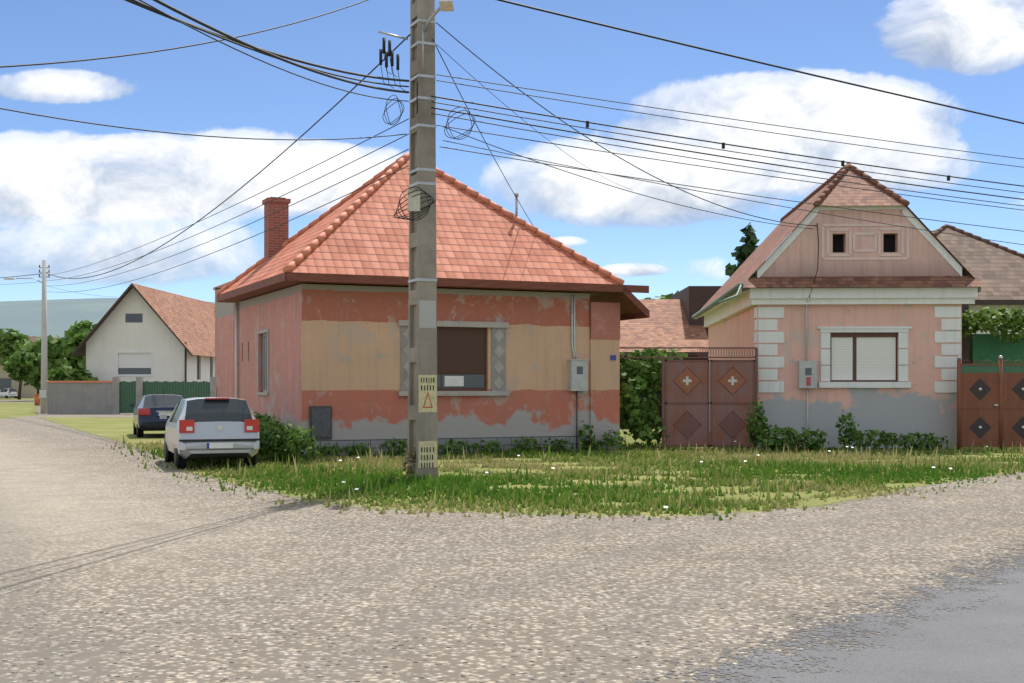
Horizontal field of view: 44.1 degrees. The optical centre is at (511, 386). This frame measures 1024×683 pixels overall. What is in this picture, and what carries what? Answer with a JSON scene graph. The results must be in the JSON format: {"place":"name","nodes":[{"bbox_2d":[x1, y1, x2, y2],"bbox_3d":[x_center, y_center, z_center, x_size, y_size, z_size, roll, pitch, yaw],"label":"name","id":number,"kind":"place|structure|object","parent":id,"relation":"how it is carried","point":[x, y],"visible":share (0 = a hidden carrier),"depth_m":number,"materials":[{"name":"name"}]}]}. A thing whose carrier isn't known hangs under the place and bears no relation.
{"place":"outdoors","nodes":[
{"label":"outdoors","id":0,"kind":"place"},
{"bbox_2d":[0,354,36,397],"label":"village house","id":1,"kind":"structure","parent":0,"point":[27,391],"depth_m":191.20,"materials":[{"name":"beige paint"}]},
{"bbox_2d":[28,336,57,341],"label":"village house","id":2,"kind":"structure","parent":0,"point":[32,338],"depth_m":248.39,"materials":[{"name":"paint"}]},
{"bbox_2d":[0,298,214,337],"bbox_3d":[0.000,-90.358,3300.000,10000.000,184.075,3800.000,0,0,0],"label":"hills","id":3,"kind":"structure","parent":0,"point":[24,317],"depth_m":1936.42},
{"bbox_2d":[71,283,214,393],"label":"white house","id":4,"kind":"structure","parent":0,"point":[148,334],"depth_m":85.43,"materials":[{"name":"paint"}]},
{"bbox_2d":[238,284,589,439],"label":"walls","id":5,"kind":"structure","parent":0,"point":[337,348],"depth_m":32.03,"materials":[{"name":"paint"}]},
{"bbox_2d":[235,302,237,397],"bbox_3d":[-8.041,-0.445,36.917,0.092,4.050,0.092,0,0,43],"label":"downpipe","id":6,"kind":"object","parent":5,"relation":"attached to","point":[236,349],"visible":0.65,"depth_m":36.87,"materials":[{"name":"plastic"}]},
{"bbox_2d":[256,329,268,394],"bbox_3d":[-6.644,-0.660,34.036,0.190,1.760,1.280,0,0,-24],"label":"side window","id":7,"kind":"structure","parent":5,"relation":"attached to","point":[265,363],"depth_m":34.25,"materials":[{"name":"grey wood"}]},
{"bbox_2d":[309,406,331,438],"bbox_3d":[-4.614,0.860,30.527,0.545,0.800,0.062,0,0,-24],"label":"utility box","id":8,"kind":"object","parent":5,"relation":"attached to","point":[320,418],"visible":0.93,"depth_m":30.50,"materials":[{"name":"grey metal"}]},
{"bbox_2d":[215,152,624,294],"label":"roof","id":9,"kind":"structure","parent":5,"relation":"on","point":[362,231],"depth_m":32.97,"materials":[{"name":"orange tile"}]},
{"bbox_2d":[262,197,290,259],"bbox_3d":[-6.845,-4.200,36.738,0.680,2.560,0.680,0,0,-24],"label":"chimney","id":10,"kind":"object","parent":9,"relation":"attached to","point":[276,238],"visible":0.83,"depth_m":36.48,"materials":[{"name":"brick"}]},
{"bbox_2d":[216,272,649,320],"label":"eaves","id":11,"kind":"object","parent":5,"relation":"on","point":[632,306],"visible":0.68,"depth_m":32.31,"materials":[{"name":"brown wood"}]},
{"bbox_2d":[398,320,508,395],"bbox_3d":[-1.480,-0.720,31.978,2.970,1.880,0.260,0,0,-24],"label":"window","id":12,"kind":"structure","parent":5,"relation":"attached to","point":[461,358],"depth_m":32.15,"materials":[{"name":"brown glass"}]},
{"bbox_2d":[567,295,588,447],"bbox_3d":[1.738,-0.395,33.269,0.520,4.050,0.220,0,0,-24],"label":"electric meter box","id":13,"kind":"object","parent":5,"relation":"attached to","point":[577,374],"visible":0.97,"depth_m":33.22,"materials":[{"name":"grey metal"}]},
{"bbox_2d":[0,400,1023,682],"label":"gravel road","id":14,"kind":"structure","parent":0,"point":[116,566],"depth_m":11.13,"materials":[{"name":"beige gravel"}]},
{"bbox_2d":[0,388,17,397],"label":"parked car","id":15,"kind":"object","parent":14,"relation":"on","point":[7,392],"visible":0.86,"depth_m":186.76,"materials":[{"name":"white paint"}]},
{"bbox_2d":[0,328,31,399],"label":"tree","id":16,"kind":"object","parent":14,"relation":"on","point":[12,340],"visible":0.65,"depth_m":167.95,"materials":[{"name":"green plant"}]},
{"bbox_2d":[3,260,49,413],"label":"utility pole","id":17,"kind":"object","parent":14,"relation":"on","point":[44,375],"visible":0.98,"depth_m":79.86,"materials":[{"name":"grey concrete"}]},
{"bbox_2d":[2,335,68,393],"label":"tree","id":18,"kind":"object","parent":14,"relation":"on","point":[24,365],"visible":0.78,"depth_m":147.23,"materials":[{"name":"green plant"}]},
{"bbox_2d":[34,394,40,405],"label":"trash bin","id":19,"kind":"object","parent":14,"relation":"on","point":[37,400],"visible":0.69,"depth_m":111.80,"materials":[{"name":"orange plastic"}]},
{"bbox_2d":[39,362,98,382],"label":"bush","id":20,"kind":"object","parent":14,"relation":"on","point":[69,373],"visible":0.45,"depth_m":83.59,"materials":[{"name":"green plant"}]},
{"bbox_2d":[63,329,90,368],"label":"tree","id":21,"kind":"object","parent":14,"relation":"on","point":[73,344],"visible":0.23,"depth_m":138.00,"materials":[{"name":"green plant"}]},
{"bbox_2d":[61,320,96,377],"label":"tree","id":22,"kind":"object","parent":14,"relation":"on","point":[81,326],"visible":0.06,"depth_m":158.62,"materials":[{"name":"green plant"}]},
{"bbox_2d":[47,381,112,413],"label":"concrete wall","id":23,"kind":"structure","parent":14,"relation":"on","point":[79,397],"depth_m":78.02,"materials":[{"name":"concrete"}]},
{"bbox_2d":[129,389,183,436],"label":"sedan car","id":24,"kind":"object","parent":14,"relation":"on","point":[149,410],"visible":0.58,"depth_m":41.87,"materials":[{"name":"blue paint"}]},
{"bbox_2d":[112,377,214,413],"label":"wooden fence","id":25,"kind":"object","parent":14,"relation":"on","point":[125,394],"visible":0.39,"depth_m":78.12,"materials":[{"name":"wood"}]},
{"bbox_2d":[160,390,259,468],"bbox_3d":[-6.584,0.855,27.466,1.940,1.676,3.916,0,0,-20],"label":"hatchback car","id":26,"kind":"object","parent":14,"relation":"on","point":[216,427],"visible":0.96,"depth_m":25.81,"materials":[{"name":"silver paint"}]},
{"bbox_2d":[213,282,234,397],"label":"annex","id":27,"kind":"object","parent":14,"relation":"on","point":[224,349],"visible":0.27,"depth_m":40.77,"materials":[{"name":"paint"}]},
{"bbox_2d":[725,222,765,276],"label":"conifer tree","id":28,"kind":"object","parent":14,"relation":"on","point":[745,251],"visible":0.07,"depth_m":65.83,"materials":[{"name":"green plant"}]},
{"bbox_2d":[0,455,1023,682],"bbox_3d":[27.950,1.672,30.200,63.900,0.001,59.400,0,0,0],"label":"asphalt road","id":29,"kind":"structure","parent":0,"point":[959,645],"depth_m":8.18,"materials":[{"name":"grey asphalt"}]},
{"bbox_2d":[299,435,589,455],"bbox_3d":[-2.979,1.480,35.284,7.840,0.400,7.360,0,0,-24],"label":"foundation","id":30,"kind":"object","parent":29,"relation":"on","point":[374,444],"visible":0.14,"depth_m":32.09,"materials":[{"name":"grey concrete"}]},
{"bbox_2d":[620,347,757,448],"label":"metal gate","id":31,"kind":"structure","parent":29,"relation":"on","point":[707,402],"depth_m":34.27,"materials":[{"name":"brown metal"}]},
{"bbox_2d":[708,205,961,448],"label":"walls","id":32,"kind":"structure","parent":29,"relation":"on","point":[920,406],"depth_m":34.51,"materials":[{"name":"pink paint"}]},
{"bbox_2d":[798,223,818,429],"bbox_3d":[8.092,-1.421,34.411,0.562,6.101,0.311,0,0,3],"label":"electric meter box","id":33,"kind":"object","parent":32,"relation":"attached to","point":[807,374],"visible":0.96,"depth_m":34.38,"materials":[{"name":"grey metal"}]},
{"bbox_2d":[692,283,982,318],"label":"eaves","id":34,"kind":"object","parent":32,"relation":"attached to","point":[734,292],"visible":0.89,"depth_m":37.73,"materials":[{"name":"white paint"}]},
{"bbox_2d":[704,205,977,392],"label":"stucco trim","id":35,"kind":"structure","parent":32,"relation":"attached to","point":[751,297],"depth_m":34.40,"materials":[{"name":"white paint"}]},
{"bbox_2d":[699,163,984,310],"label":"roof","id":36,"kind":"structure","parent":32,"relation":"on","point":[827,195],"depth_m":34.56,"materials":[{"name":"tile"}]},
{"bbox_2d":[830,332,897,381],"bbox_3d":[9.608,-0.815,34.597,1.837,1.350,0.100,0,0,3],"label":"window","id":37,"kind":"structure","parent":32,"relation":"attached to","point":[863,357],"depth_m":34.57,"materials":[{"name":"white plastic"}]},
{"bbox_2d":[744,397,949,450],"bbox_3d":[8.823,1.012,33.242,5.427,1.482,1.018,0,0,-5],"label":"shrub","id":38,"kind":"object","parent":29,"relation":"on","point":[762,430],"visible":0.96,"depth_m":33.23,"materials":[{"name":"green plant"}]},
{"bbox_2d":[931,224,1023,333],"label":"hip roof house","id":39,"kind":"structure","parent":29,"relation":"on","point":[997,269],"depth_m":50.23,"materials":[{"name":"brown tile"}]},
{"bbox_2d":[957,355,1023,449],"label":"metal gate","id":40,"kind":"structure","parent":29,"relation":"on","point":[990,404],"depth_m":33.74,"materials":[{"name":"brown metal"}]},
{"bbox_2d":[962,304,1023,363],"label":"green outbuilding","id":41,"kind":"structure","parent":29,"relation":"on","point":[982,348],"depth_m":37.50,"materials":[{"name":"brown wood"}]},
{"bbox_2d":[962,305,1023,343],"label":"grapevine","id":42,"kind":"object","parent":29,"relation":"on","point":[1015,323],"visible":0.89,"depth_m":36.83,"materials":[{"name":"green plant"}]},
{"bbox_2d":[0,398,1023,521],"bbox_3d":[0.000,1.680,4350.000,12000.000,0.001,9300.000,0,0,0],"label":"ground","id":43,"kind":"structure","parent":0,"point":[108,428],"depth_m":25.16,"materials":[{"name":"green plant"}]},
{"bbox_2d":[401,440,415,476],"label":"weeds","id":44,"kind":"object","parent":43,"relation":"on","point":[410,459],"visible":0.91,"depth_m":23.02,"materials":[{"name":"green plant"}]},
{"bbox_2d":[378,0,475,478],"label":"utility pole","id":45,"kind":"object","parent":43,"relation":"on","point":[422,367],"visible":0.99,"depth_m":22.96,"materials":[{"name":"concrete"}]},
{"bbox_2d":[0,0,1023,296],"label":"overhead wires","id":46,"kind":"object","parent":45,"relation":"hanging from","point":[232,40],"visible":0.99,"depth_m":25.17,"materials":[{"name":"black metal"}]},
{"bbox_2d":[253,411,625,462],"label":"shrubs","id":47,"kind":"object","parent":43,"relation":"on","point":[277,438],"visible":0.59,"depth_m":30.37,"materials":[{"name":"green plant"}]},
{"bbox_2d":[590,302,619,449],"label":"porch pier","id":48,"kind":"structure","parent":43,"relation":"on","point":[604,366],"depth_m":33.65,"materials":[{"name":"paint"}]},
{"bbox_2d":[620,346,687,446],"bbox_3d":[3.903,0.278,35.502,2.549,2.856,3.239,0,0,0],"label":"bush","id":49,"kind":"object","parent":43,"relation":"on","point":[643,416],"visible":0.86,"depth_m":34.64,"materials":[{"name":"green plant"}]},
{"bbox_2d":[339,441,987,507],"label":"wildflowers","id":50,"kind":"object","parent":43,"relation":"on","point":[554,468],"visible":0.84,"depth_m":23.56,"materials":[{"name":"white plant"}]},
{"bbox_2d":[0,0,1023,301],"label":"sky","id":51,"kind":"structure","parent":0,"point":[74,195],"materials":[{"name":"blue"}]},
{"bbox_2d":[655,291,678,298],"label":"tree","id":52,"kind":"object","parent":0,"point":[668,296],"visible":0.02,"depth_m":93.70,"materials":[{"name":"green plant"}]},
{"bbox_2d":[620,286,749,427],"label":"house","id":53,"kind":"structure","parent":0,"point":[671,322],"depth_m":53.90,"materials":[{"name":"tile"}]}
]}

